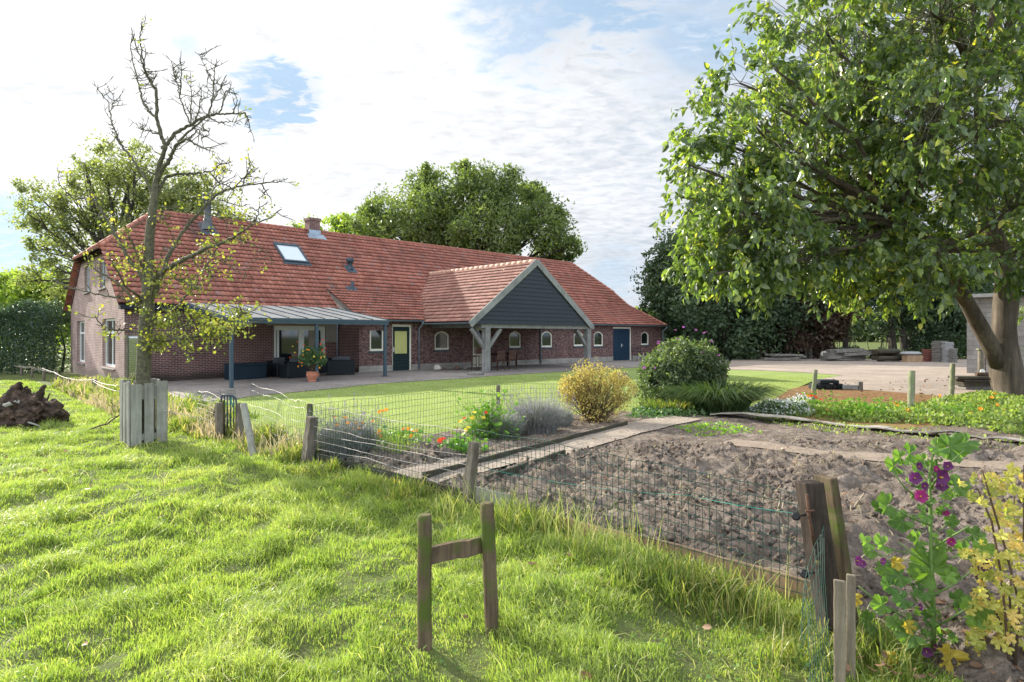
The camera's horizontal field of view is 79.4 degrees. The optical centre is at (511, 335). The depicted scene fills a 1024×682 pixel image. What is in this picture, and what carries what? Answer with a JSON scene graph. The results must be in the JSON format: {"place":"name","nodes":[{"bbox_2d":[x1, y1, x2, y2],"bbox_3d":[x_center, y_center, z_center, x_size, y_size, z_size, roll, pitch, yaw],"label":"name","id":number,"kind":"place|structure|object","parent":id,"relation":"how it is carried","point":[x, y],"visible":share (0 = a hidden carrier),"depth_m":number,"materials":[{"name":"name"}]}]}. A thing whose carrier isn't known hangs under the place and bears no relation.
{"place":"outdoors","nodes":[
{"label":"outdoors","id":0,"kind":"place"},
{"bbox_2d":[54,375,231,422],"bbox_3d":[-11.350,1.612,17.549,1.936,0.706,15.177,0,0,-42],"label":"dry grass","id":1,"kind":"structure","parent":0,"point":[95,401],"depth_m":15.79,"materials":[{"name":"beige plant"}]},
{"bbox_2d":[168,358,729,401],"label":"patio paving","id":2,"kind":"structure","parent":0,"point":[242,388],"depth_m":24.39,"materials":[{"name":"brick"}]},
{"bbox_2d":[124,334,137,383],"bbox_3d":[-14.108,1.054,23.217,0.899,2.230,0.080,0,0,-4],"label":"glass screen","id":3,"kind":"object","parent":2,"relation":"on","point":[126,357],"visible":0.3,"depth_m":23.15,"materials":[{"name":"glass"}]},
{"bbox_2d":[224,362,266,379],"bbox_3d":[-10.975,1.458,25.400,1.487,0.658,0.800,0,0,-44],"label":"storage box","id":4,"kind":"object","parent":2,"relation":"on","point":[256,370],"visible":0.93,"depth_m":25.11,"materials":[{"name":"blue plastic"}]},
{"bbox_2d":[266,357,286,376],"bbox_3d":[-10.010,1.342,26.738,0.820,0.814,1.010,0,0,32],"label":"wicker sofa","id":5,"kind":"object","parent":2,"relation":"on","point":[273,367],"visible":0.49,"depth_m":26.37,"materials":[{"name":"wicker"}]},
{"bbox_2d":[184,302,388,387],"bbox_3d":[-9.240,0.234,25.344,6.439,3.262,5.197,0,0,-44],"label":"patio canopy","id":6,"kind":"object","parent":2,"relation":"on","point":[316,316],"visible":0.75,"depth_m":24.34,"materials":[{"name":"metal"}]},
{"bbox_2d":[279,358,310,378],"bbox_3d":[-9.010,1.340,25.824,1.160,0.814,0.840,0,0,-44],"label":"wicker sofa","id":7,"kind":"object","parent":2,"relation":"on","point":[290,369],"visible":0.69,"depth_m":25.41,"materials":[{"name":"wicker"}]},
{"bbox_2d":[306,371,318,381],"bbox_3d":[-7.630,1.558,23.612,0.490,0.380,0.490,0,0,0],"label":"plant pot","id":8,"kind":"object","parent":2,"relation":"on","point":[312,376],"visible":0.94,"depth_m":23.43,"materials":[{"name":"ceramic"}]},
{"bbox_2d":[289,339,327,371],"bbox_3d":[-7.678,0.765,23.596,1.408,1.299,0.870,0,0,0],"label":"potted shrub","id":9,"kind":"object","parent":8,"relation":"in","point":[312,360],"visible":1,"depth_m":23.48,"materials":[{"name":"green plant"}]},
{"bbox_2d":[327,356,354,374],"bbox_3d":[-7.507,1.304,27.092,1.160,0.814,0.870,0,0,-14],"label":"wicker sofa","id":10,"kind":"object","parent":2,"relation":"on","point":[340,365],"visible":0.98,"depth_m":26.70,"materials":[{"name":"wicker"}]},
{"bbox_2d":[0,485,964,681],"bbox_3d":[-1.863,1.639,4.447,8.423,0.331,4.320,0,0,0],"label":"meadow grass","id":11,"kind":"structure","parent":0,"point":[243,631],"depth_m":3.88,"materials":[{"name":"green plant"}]},
{"bbox_2d":[0,337,966,681],"bbox_3d":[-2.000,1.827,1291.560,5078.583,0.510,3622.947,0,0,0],"label":"ground","id":12,"kind":"structure","parent":0,"point":[476,653],"depth_m":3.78,"materials":[{"name":"green plant"}]},
{"bbox_2d":[0,266,38,354],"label":"tree","id":13,"kind":"object","parent":12,"relation":"on","point":[5,278],"visible":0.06,"depth_m":53.03,"materials":[{"name":"green plant"}]},
{"bbox_2d":[0,382,69,426],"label":"root stump","id":14,"kind":"object","parent":12,"relation":"on","point":[22,406],"visible":0.93,"depth_m":12.59,"materials":[{"name":"brown wood"}]},
{"bbox_2d":[0,298,70,373],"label":"hedge","id":15,"kind":"object","parent":12,"relation":"on","point":[35,316],"visible":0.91,"depth_m":31.18,"materials":[{"name":"green plant"}]},
{"bbox_2d":[0,263,70,356],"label":"tree","id":16,"kind":"object","parent":12,"relation":"on","point":[17,294],"visible":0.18,"depth_m":50.86,"materials":[{"name":"green plant"}]},
{"bbox_2d":[0,127,250,303],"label":"oak tree","id":17,"kind":"object","parent":12,"relation":"on","point":[110,178],"visible":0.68,"depth_m":45.69,"materials":[{"name":"green plant"}]},
{"bbox_2d":[120,378,167,446],"bbox_3d":[-5.916,1.226,9.904,0.558,1.054,0.559,0,0,43],"label":"tree guard","id":18,"kind":"object","parent":12,"relation":"on","point":[153,394],"visible":0.84,"depth_m":9.71,"materials":[{"name":"grey wood"}]},
{"bbox_2d":[49,374,258,424],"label":"tall grass","id":19,"kind":"structure","parent":12,"relation":"on","point":[190,403],"depth_m":17.62,"materials":[{"name":"green plant"}]},
{"bbox_2d":[41,14,304,440],"bbox_3d":[-5.450,-1.694,9.851,5.195,6.718,2.820,0,0,0],"label":"pear tree","id":20,"kind":"object","parent":12,"relation":"on","point":[151,283],"visible":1,"depth_m":9.80,"materials":[{"name":"green plant"}]},
{"bbox_2d":[0,378,396,500],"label":"meadow grass","id":21,"kind":"structure","parent":12,"relation":"on","point":[303,483],"depth_m":8.10,"materials":[{"name":"green plant"}]},
{"bbox_2d":[214,402,222,437],"bbox_3d":[-4.832,1.505,10.162,0.103,0.806,0.105,0,0,-44],"label":"fence post","id":22,"kind":"object","parent":12,"relation":"on","point":[218,417],"visible":0.76,"depth_m":10.13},
{"bbox_2d":[219,390,236,435],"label":"metal gate","id":23,"kind":"structure","parent":22,"relation":"attached to","point":[230,403],"depth_m":10.32,"materials":[{"name":"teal metal"}]},
{"bbox_2d":[168,409,320,463],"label":"tall grass","id":24,"kind":"structure","parent":12,"relation":"on","point":[294,454],"depth_m":9.47,"materials":[{"name":"green plant"}]},
{"bbox_2d":[240,403,256,455],"bbox_3d":[-3.766,1.449,8.860,0.417,0.953,0.105,0,0,35],"label":"fence post","id":25,"kind":"object","parent":12,"relation":"on","point":[248,427],"visible":0.82,"depth_m":8.85,"materials":[{"name":"grey wood"}]},
{"bbox_2d":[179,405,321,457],"bbox_3d":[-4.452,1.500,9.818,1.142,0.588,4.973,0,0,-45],"label":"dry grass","id":26,"kind":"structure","parent":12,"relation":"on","point":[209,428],"depth_m":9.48,"materials":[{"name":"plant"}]},
{"bbox_2d":[301,416,317,462],"bbox_3d":[-2.711,1.488,8.226,0.189,0.837,0.186,0,0,-44],"label":"fence post","id":27,"kind":"object","parent":12,"relation":"on","point":[308,450],"visible":0.79,"depth_m":8.18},
{"bbox_2d":[308,403,468,488],"bbox_3d":[-1.596,1.290,7.263,3.092,0.764,0.059,0,0,42],"label":"fence","id":28,"kind":"object","parent":27,"relation":"attached to","point":[428,442],"visible":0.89,"depth_m":7.14,"materials":[{"name":"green metal"}]},
{"bbox_2d":[286,211,383,237],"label":"tree","id":29,"kind":"object","parent":12,"relation":"on","point":[338,225],"visible":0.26,"depth_m":74.73,"materials":[{"name":"green plant"}]},
{"bbox_2d":[63,192,668,382],"bbox_3d":[-5.239,-2.405,38.214,34.836,9.210,19.993,0,0,-44],"label":"farmhouse","id":30,"kind":"object","parent":12,"relation":"on","point":[444,306],"visible":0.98,"depth_m":30.46,"materials":[{"name":"tile"}]},
{"bbox_2d":[100,318,115,369],"bbox_3d":[-16.683,0.332,25.592,0.290,2.100,2.554,0,0,-44],"label":"window","id":31,"kind":"structure","parent":30,"relation":"in","point":[110,345],"depth_m":25.97,"materials":[{"name":"white glass"}]},
{"bbox_2d":[274,326,324,361],"bbox_3d":[-9.821,0.672,28.521,2.486,2.256,0.130,0,0,-44],"label":"sliding door","id":32,"kind":"structure","parent":30,"relation":"in","point":[285,337],"depth_m":28.32,"materials":[{"name":"clear glass"}]},
{"bbox_2d":[369,330,382,352],"bbox_3d":[-6.388,0.272,29.057,0.886,1.060,0.175,0,0,-44],"label":"window","id":33,"kind":"structure","parent":30,"relation":"in","point":[376,336],"depth_m":29.08,"materials":[{"name":"glass"}]},
{"bbox_2d":[392,324,410,369],"bbox_3d":[-5.395,0.575,30.043,1.099,2.249,0.150,0,0,-44],"label":"door","id":34,"kind":"structure","parent":30,"relation":"in","point":[401,334],"depth_m":30.05,"materials":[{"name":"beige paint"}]},
{"bbox_2d":[434,331,450,351],"bbox_3d":[-3.626,0.287,31.715,1.047,1.042,0.175,0,0,-44],"label":"window","id":35,"kind":"structure","parent":30,"relation":"in","point":[441,338],"depth_m":31.77,"materials":[{"name":"glass"}]},
{"bbox_2d":[613,327,630,359],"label":"door","id":36,"kind":"structure","parent":30,"relation":"in","point":[621,335],"depth_m":42.49,"materials":[{"name":"blue paint"}]},
{"bbox_2d":[271,453,466,517],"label":"tall grass","id":37,"kind":"structure","parent":12,"relation":"on","point":[315,469],"depth_m":6.57,"materials":[{"name":"green plant"}]},
{"bbox_2d":[316,453,462,500],"bbox_3d":[-1.538,1.656,7.252,2.943,0.187,0.038,0,0,43],"label":"edging board","id":38,"kind":"object","parent":12,"relation":"on","point":[386,474],"visible":0.33,"depth_m":7.18,"materials":[{"name":"wood"}]},
{"bbox_2d":[4,432,850,679],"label":"fallen leaves","id":39,"kind":"object","parent":12,"relation":"on","point":[708,627],"visible":0.72,"depth_m":3.58,"materials":[{"name":"brown plant"}]},
{"bbox_2d":[417,501,498,651],"bbox_3d":[-0.296,1.356,3.405,0.474,0.827,0.121,0,0,-24],"label":"wooden frame","id":40,"kind":"object","parent":12,"relation":"on","point":[429,554],"visible":0.9,"depth_m":3.40,"materials":[{"name":"brown wood"}]},
{"bbox_2d":[10,297,913,342],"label":"treeline","id":41,"kind":"object","parent":12,"relation":"on","point":[870,337],"visible":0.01,"depth_m":166.81,"materials":[{"name":"green plant"}]},
{"bbox_2d":[343,158,587,262],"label":"oak tree","id":42,"kind":"object","parent":12,"relation":"on","point":[437,215],"visible":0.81,"depth_m":59.28,"materials":[{"name":"green plant"}]},
{"bbox_2d":[422,449,518,479],"bbox_3d":[-0.472,1.639,7.796,0.040,0.162,1.884,0,0,36],"label":"edging board","id":43,"kind":"object","parent":12,"relation":"on","point":[458,466],"visible":0.39,"depth_m":7.57,"materials":[{"name":"wood"}]},
{"bbox_2d":[462,441,479,505],"bbox_3d":[-0.420,1.472,6.090,0.147,0.853,0.142,0,0,-44],"label":"fence post","id":44,"kind":"object","parent":12,"relation":"on","point":[471,466],"visible":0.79,"depth_m":6.06,"materials":[{"name":"grey wood"}]},
{"bbox_2d":[472,428,806,594],"bbox_3d":[0.745,1.281,5.024,3.172,0.723,0.054,0,0,45],"label":"fence","id":45,"kind":"object","parent":44,"relation":"attached to","point":[681,501],"visible":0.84,"depth_m":4.74,"materials":[{"name":"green metal"}]},
{"bbox_2d":[474,486,511,507],"bbox_3d":[-0.190,1.622,5.965,0.486,0.255,0.031,0,0,43],"label":"edging board","id":46,"kind":"object","parent":12,"relation":"on","point":[477,494],"visible":0.36,"depth_m":5.98,"materials":[{"name":"grey wood"}]},
{"bbox_2d":[484,450,565,480],"bbox_3d":[0.213,1.639,7.661,0.043,0.163,1.897,0,0,33],"label":"edging board","id":47,"kind":"object","parent":12,"relation":"on","point":[518,467],"visible":0.28,"depth_m":7.41,"materials":[{"name":"wood"}]},
{"bbox_2d":[514,504,609,538],"bbox_3d":[0.396,1.659,5.401,1.127,0.181,0.037,0,0,44],"label":"edging board","id":48,"kind":"object","parent":12,"relation":"on","point":[573,523],"visible":0.2,"depth_m":5.26,"materials":[{"name":"wood"}]},
{"bbox_2d":[518,421,627,451],"bbox_3d":[1.097,1.639,9.927,0.042,0.162,3.341,0,0,37],"label":"edging board","id":49,"kind":"object","parent":12,"relation":"on","point":[566,438],"visible":0.46,"depth_m":9.74,"materials":[{"name":"wood"}]},
{"bbox_2d":[432,465,817,642],"bbox_3d":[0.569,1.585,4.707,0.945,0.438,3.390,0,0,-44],"label":"tall grass","id":50,"kind":"structure","parent":12,"relation":"on","point":[681,566],"depth_m":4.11,"materials":[{"name":"green plant"}]},
{"bbox_2d":[632,326,730,405],"bbox_3d":[3.880,0.776,14.238,2.346,1.992,1.695,0,0,0],"label":"buddleia","id":51,"kind":"object","parent":12,"relation":"on","point":[660,368],"visible":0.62,"depth_m":13.96,"materials":[{"name":"green plant"}]},
{"bbox_2d":[628,218,759,353],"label":"tree","id":52,"kind":"object","parent":12,"relation":"on","point":[657,291],"visible":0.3,"depth_m":49.40,"materials":[{"name":"green plant"}]},
{"bbox_2d":[366,435,1023,653],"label":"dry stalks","id":53,"kind":"object","parent":12,"relation":"on","point":[748,500],"visible":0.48,"depth_m":6.75,"materials":[{"name":"beige plant"}]},
{"bbox_2d":[507,525,887,681],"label":"tall grass","id":54,"kind":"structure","parent":12,"relation":"on","point":[777,663],"depth_m":3.55,"materials":[{"name":"green plant"}]},
{"bbox_2d":[383,420,1023,676],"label":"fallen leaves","id":55,"kind":"object","parent":12,"relation":"on","point":[936,599],"visible":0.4,"depth_m":7.12,"materials":[{"name":"brown plant"}]},
{"bbox_2d":[610,528,811,607],"bbox_3d":[1.363,1.651,4.468,1.548,0.197,0.041,0,0,44],"label":"edging board","id":56,"kind":"object","parent":12,"relation":"on","point":[768,576],"visible":0.33,"depth_m":4.23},
{"bbox_2d":[667,237,800,359],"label":"tree","id":57,"kind":"object","parent":12,"relation":"on","point":[710,314],"visible":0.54,"depth_m":43.23,"materials":[{"name":"green plant"}]},
{"bbox_2d":[717,264,842,358],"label":"tree","id":58,"kind":"object","parent":12,"relation":"on","point":[796,315],"visible":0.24,"depth_m":44.51,"materials":[{"name":"green plant"}]},
{"bbox_2d":[762,335,836,358],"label":"bush","id":59,"kind":"object","parent":12,"relation":"on","point":[816,349],"visible":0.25,"depth_m":46.02,"materials":[{"name":"green plant"}]},
{"bbox_2d":[760,265,860,358],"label":"tree","id":60,"kind":"object","parent":12,"relation":"on","point":[807,345],"visible":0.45,"depth_m":45.02,"materials":[{"name":"green plant"}]},
{"bbox_2d":[800,526,833,681],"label":"fence","id":61,"kind":"object","parent":12,"relation":"on","point":[805,586],"visible":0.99,"depth_m":3.11,"materials":[{"name":"green metal"}]},
{"bbox_2d":[791,474,858,641],"bbox_3d":[1.744,1.317,3.470,0.471,0.997,0.257,0,0,-32],"label":"corner post","id":62,"kind":"object","parent":12,"relation":"on","point":[819,502],"visible":0.72,"depth_m":3.45,"materials":[{"name":"wood"}]},
{"bbox_2d":[649,0,1023,395],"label":"walnut tree","id":63,"kind":"object","parent":12,"relation":"on","point":[892,172],"visible":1,"depth_m":13.47,"materials":[{"name":"green plant"}]},
{"bbox_2d":[833,579,845,681],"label":"upright board","id":64,"kind":"object","parent":12,"relation":"on","point":[839,631],"visible":1,"depth_m":2.97,"materials":[{"name":"grey wood"}]},
{"bbox_2d":[846,573,855,679],"bbox_3d":[1.682,1.467,3.060,0.044,0.566,0.024,0,0,30],"label":"upright board","id":65,"kind":"object","parent":12,"relation":"on","point":[851,617],"visible":0.91,"depth_m":3.05,"materials":[{"name":"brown wood"}]},
{"bbox_2d":[810,259,899,348],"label":"tree","id":66,"kind":"object","parent":12,"relation":"on","point":[869,304],"visible":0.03,"depth_m":46.07,"materials":[{"name":"green plant"}]},
{"bbox_2d":[788,612,933,681],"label":"tall grass","id":67,"kind":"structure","parent":12,"relation":"on","point":[902,658],"depth_m":3.15,"materials":[{"name":"green plant"}]},
{"bbox_2d":[741,389,1023,434],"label":"ground cover plants","id":68,"kind":"object","parent":12,"relation":"on","point":[1012,405],"visible":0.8,"depth_m":12.27,"materials":[{"name":"green plant"}]},
{"bbox_2d":[851,247,939,350],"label":"tree","id":69,"kind":"object","parent":12,"relation":"on","point":[893,323],"visible":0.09,"depth_m":47.02,"materials":[{"name":"green plant"}]},
{"bbox_2d":[874,254,989,345],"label":"tree","id":70,"kind":"object","parent":12,"relation":"on","point":[912,325],"visible":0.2,"depth_m":46.60,"materials":[{"name":"green plant"}]},
{"bbox_2d":[907,329,965,358],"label":"bush","id":71,"kind":"object","parent":12,"relation":"on","point":[918,343],"visible":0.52,"depth_m":46.17,"materials":[{"name":"green plant"}]},
{"bbox_2d":[906,244,993,357],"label":"tree","id":72,"kind":"object","parent":12,"relation":"on","point":[960,318],"visible":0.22,"depth_m":45.73,"materials":[{"name":"green plant"}]},
{"bbox_2d":[967,293,1023,372],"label":"block building","id":73,"kind":"structure","parent":12,"relation":"on","point":[984,302],"depth_m":27.50,"materials":[{"name":"grey concrete"}]},
{"bbox_2d":[0,0,1022,310],"label":"sky","id":74,"kind":"structure","parent":0,"point":[345,98],"materials":[{"name":"white"}]},
{"bbox_2d":[208,367,839,450],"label":"lawn","id":75,"kind":"structure","parent":0,"point":[632,371],"depth_m":17.67,"materials":[{"name":"green plant"}]},
{"bbox_2d":[249,384,307,444],"bbox_3d":[-3.509,1.239,9.239,0.123,0.925,2.130,0,0,-42],"label":"fence","id":76,"kind":"object","parent":75,"relation":"on","point":[268,410],"visible":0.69,"depth_m":9.22,"materials":[{"name":"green metal"}]},
{"bbox_2d":[311,378,729,435],"bbox_3d":[0.719,1.320,12.147,9.962,0.766,1.684,0,0,-37],"label":"fence","id":77,"kind":"object","parent":75,"relation":"on","point":[455,400],"visible":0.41,"depth_m":10.78,"materials":[{"name":"green metal"}]},
{"bbox_2d":[395,415,699,481],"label":"garden path","id":78,"kind":"structure","parent":0,"point":[629,429],"depth_m":9.15,"materials":[{"name":"grey concrete"}]},
{"bbox_2d":[341,403,1023,681],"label":"garden soil","id":79,"kind":"structure","parent":0,"point":[871,478],"depth_m":6.71,"materials":[{"name":"brown soil"}]},
{"bbox_2d":[301,392,391,458],"bbox_3d":[-2.289,1.220,8.572,1.276,0.884,1.144,0,0,0],"label":"lavender","id":80,"kind":"object","parent":79,"relation":"on","point":[347,430],"visible":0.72,"depth_m":8.39,"materials":[{"name":"grey plant"}]},
{"bbox_2d":[366,427,427,454],"bbox_3d":[-1.716,1.470,8.574,1.140,0.428,0.791,0,0,0],"label":"marigold","id":81,"kind":"object","parent":79,"relation":"on","point":[402,440],"visible":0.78,"depth_m":8.54,"materials":[{"name":"green plant"}]},
{"bbox_2d":[372,425,431,444],"bbox_3d":[-1.728,1.488,9.278,1.035,0.287,0.455,0,0,-8],"label":"nasturtium","id":82,"kind":"object","parent":79,"relation":"on","point":[407,432],"visible":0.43,"depth_m":9.27,"materials":[{"name":"green plant"}]},
{"bbox_2d":[430,432,488,453],"bbox_3d":[-0.738,1.489,8.535,0.842,0.296,0.466,0,0,0],"label":"nasturtium","id":83,"kind":"object","parent":79,"relation":"on","point":[457,441],"visible":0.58,"depth_m":8.54,"materials":[{"name":"green plant"}]},
{"bbox_2d":[451,389,525,439],"bbox_3d":[-0.378,1.247,9.894,1.186,0.774,0.773,0,0,0],"label":"nasturtium","id":84,"kind":"object","parent":79,"relation":"on","point":[486,413],"visible":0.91,"depth_m":9.82,"materials":[{"name":"green plant"}]},
{"bbox_2d":[468,393,532,439],"bbox_3d":[-0.197,1.297,10.106,1.150,0.771,1.018,0,0,0],"label":"lavender","id":85,"kind":"object","parent":79,"relation":"on","point":[513,422],"visible":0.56,"depth_m":9.94,"materials":[{"name":"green plant"}]},
{"bbox_2d":[493,376,568,434],"bbox_3d":[0.371,1.153,10.589,1.430,1.010,1.281,0,0,0],"label":"lavender","id":86,"kind":"object","parent":79,"relation":"on","point":[544,418],"visible":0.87,"depth_m":10.36,"materials":[{"name":"grey plant"}]},
{"bbox_2d":[546,392,579,426],"bbox_3d":[0.845,1.339,11.387,0.914,0.666,0.790,0,0,0],"label":"lavender","id":87,"kind":"object","parent":79,"relation":"on","point":[568,417],"visible":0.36,"depth_m":11.29,"materials":[{"name":"grey plant"}]},
{"bbox_2d":[556,356,638,422],"bbox_3d":[1.617,1.041,11.779,1.527,1.298,1.359,0,0,-28],"label":"yellow bush","id":88,"kind":"object","parent":79,"relation":"on","point":[591,406],"visible":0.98,"depth_m":11.75,"materials":[{"name":"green plant"}]},
{"bbox_2d":[636,395,698,413],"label":"ornamental grass","id":89,"kind":"object","parent":79,"relation":"on","point":[668,403],"depth_m":13.09,"materials":[{"name":"plant"}]},
{"bbox_2d":[625,403,721,417],"bbox_3d":[3.569,1.589,13.026,2.625,0.346,1.839,0,0,0],"label":"ivy groundcover","id":90,"kind":"object","parent":79,"relation":"on","point":[643,410],"visible":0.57,"depth_m":12.69,"materials":[{"name":"green plant"}]},
{"bbox_2d":[675,420,761,435],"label":"weed seedlings","id":91,"kind":"object","parent":79,"relation":"on","point":[725,430],"visible":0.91,"depth_m":10.76,"materials":[{"name":"green plant"}]},
{"bbox_2d":[647,376,809,412],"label":"ornamental grass","id":92,"kind":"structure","parent":79,"relation":"on","point":[717,397],"depth_m":12.76,"materials":[{"name":"green plant"}]},
{"bbox_2d":[710,412,813,421],"bbox_3d":[4.883,1.567,12.063,1.893,0.133,0.420,0,0,37],"label":"rubber mat","id":93,"kind":"object","parent":79,"relation":"on","point":[772,415],"visible":0.96,"depth_m":11.92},
{"bbox_2d":[721,438,1023,469],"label":"trodden soil path","id":94,"kind":"structure","parent":79,"relation":"on","point":[872,456],"depth_m":8.45,"materials":[{"name":"beige soil"}]},
{"bbox_2d":[750,415,1023,450],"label":"weed seedlings","id":95,"kind":"object","parent":79,"relation":"on","point":[852,428],"visible":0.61,"depth_m":10.80,"materials":[{"name":"green plant"}]},
{"bbox_2d":[855,431,994,673],"bbox_3d":[2.154,1.111,3.215,0.892,1.236,0.438,0,0,0],"label":"mallow","id":96,"kind":"object","parent":79,"relation":"on","point":[924,566],"visible":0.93,"depth_m":3.19,"materials":[{"name":"green plant"}]},
{"bbox_2d":[857,600,1023,681],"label":"leaf litter","id":97,"kind":"object","parent":79,"relation":"on","point":[975,664],"visible":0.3,"depth_m":3.08,"materials":[{"name":"brown plant"}]},
{"bbox_2d":[956,462,1023,668],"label":"currant bush","id":98,"kind":"object","parent":79,"relation":"on","point":[1003,629],"visible":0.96,"depth_m":2.99,"materials":[{"name":"yellow plant"}]},
{"bbox_2d":[727,358,990,396],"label":"yard paving","id":99,"kind":"structure","parent":0,"point":[851,372],"depth_m":29.97,"materials":[{"name":"beige concrete"}]},
{"bbox_2d":[820,348,871,359],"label":"timber pile","id":100,"kind":"object","parent":99,"relation":"on","point":[855,354],"visible":1,"depth_m":41.28,"materials":[{"name":"wood"}]},
{"bbox_2d":[869,349,901,360],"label":"timber pile","id":101,"kind":"object","parent":99,"relation":"on","point":[886,355],"visible":0.97,"depth_m":40.17,"materials":[{"name":"wood"}]},
{"bbox_2d":[948,376,991,389],"bbox_3d":[14.729,1.478,19.456,1.559,0.404,0.519,0,0,6],"label":"plank stack","id":102,"kind":"object","parent":99,"relation":"on","point":[974,382],"visible":0.57,"depth_m":19.26,"materials":[{"name":"wood"}]},
{"bbox_2d":[770,385,961,428],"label":"bare leafy ground","id":103,"kind":"structure","parent":0,"point":[868,394],"depth_m":16.72,"materials":[{"name":"brown soil"}]},
{"bbox_2d":[747,394,817,416],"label":"alyssum greens","id":104,"kind":"object","parent":103,"relation":"on","point":[779,407],"visible":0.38,"depth_m":12.98,"materials":[{"name":"green plant"}]},
{"bbox_2d":[747,392,815,414],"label":"white blossoms","id":105,"kind":"object","parent":104,"relation":"on","point":[781,406],"visible":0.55,"depth_m":13.12,"materials":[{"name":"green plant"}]},
{"bbox_2d":[809,379,842,388],"bbox_3d":[9.910,1.535,19.460,0.880,0.290,0.592,0,0,0],"label":"black crate","id":106,"kind":"object","parent":103,"relation":"on","point":[824,384],"visible":0.94,"depth_m":19.26,"materials":[{"name":"plastic"}]},
{"bbox_2d":[810,396,909,420],"bbox_3d":[7.419,1.497,12.369,2.505,0.528,1.013,0,0,0],"label":"nasturtium","id":107,"kind":"object","parent":103,"relation":"on","point":[869,409],"visible":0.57,"depth_m":12.41,"materials":[{"name":"green plant"}]},
{"bbox_2d":[907,370,914,408],"bbox_3d":[8.538,1.305,13.191,0.152,1.123,0.143,0,0,0],"label":"fence post","id":108,"kind":"object","parent":103,"relation":"on","point":[911,388],"visible":0.71,"depth_m":13.14,"materials":[{"name":"wood"}]},
{"bbox_2d":[914,393,1019,416],"bbox_3d":[9.053,1.413,12.366,1.986,0.578,0.885,0,0,-10],"label":"nasturtium","id":109,"kind":"object","parent":103,"relation":"on","point":[955,407],"visible":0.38,"depth_m":12.29,"materials":[{"name":"green plant"}]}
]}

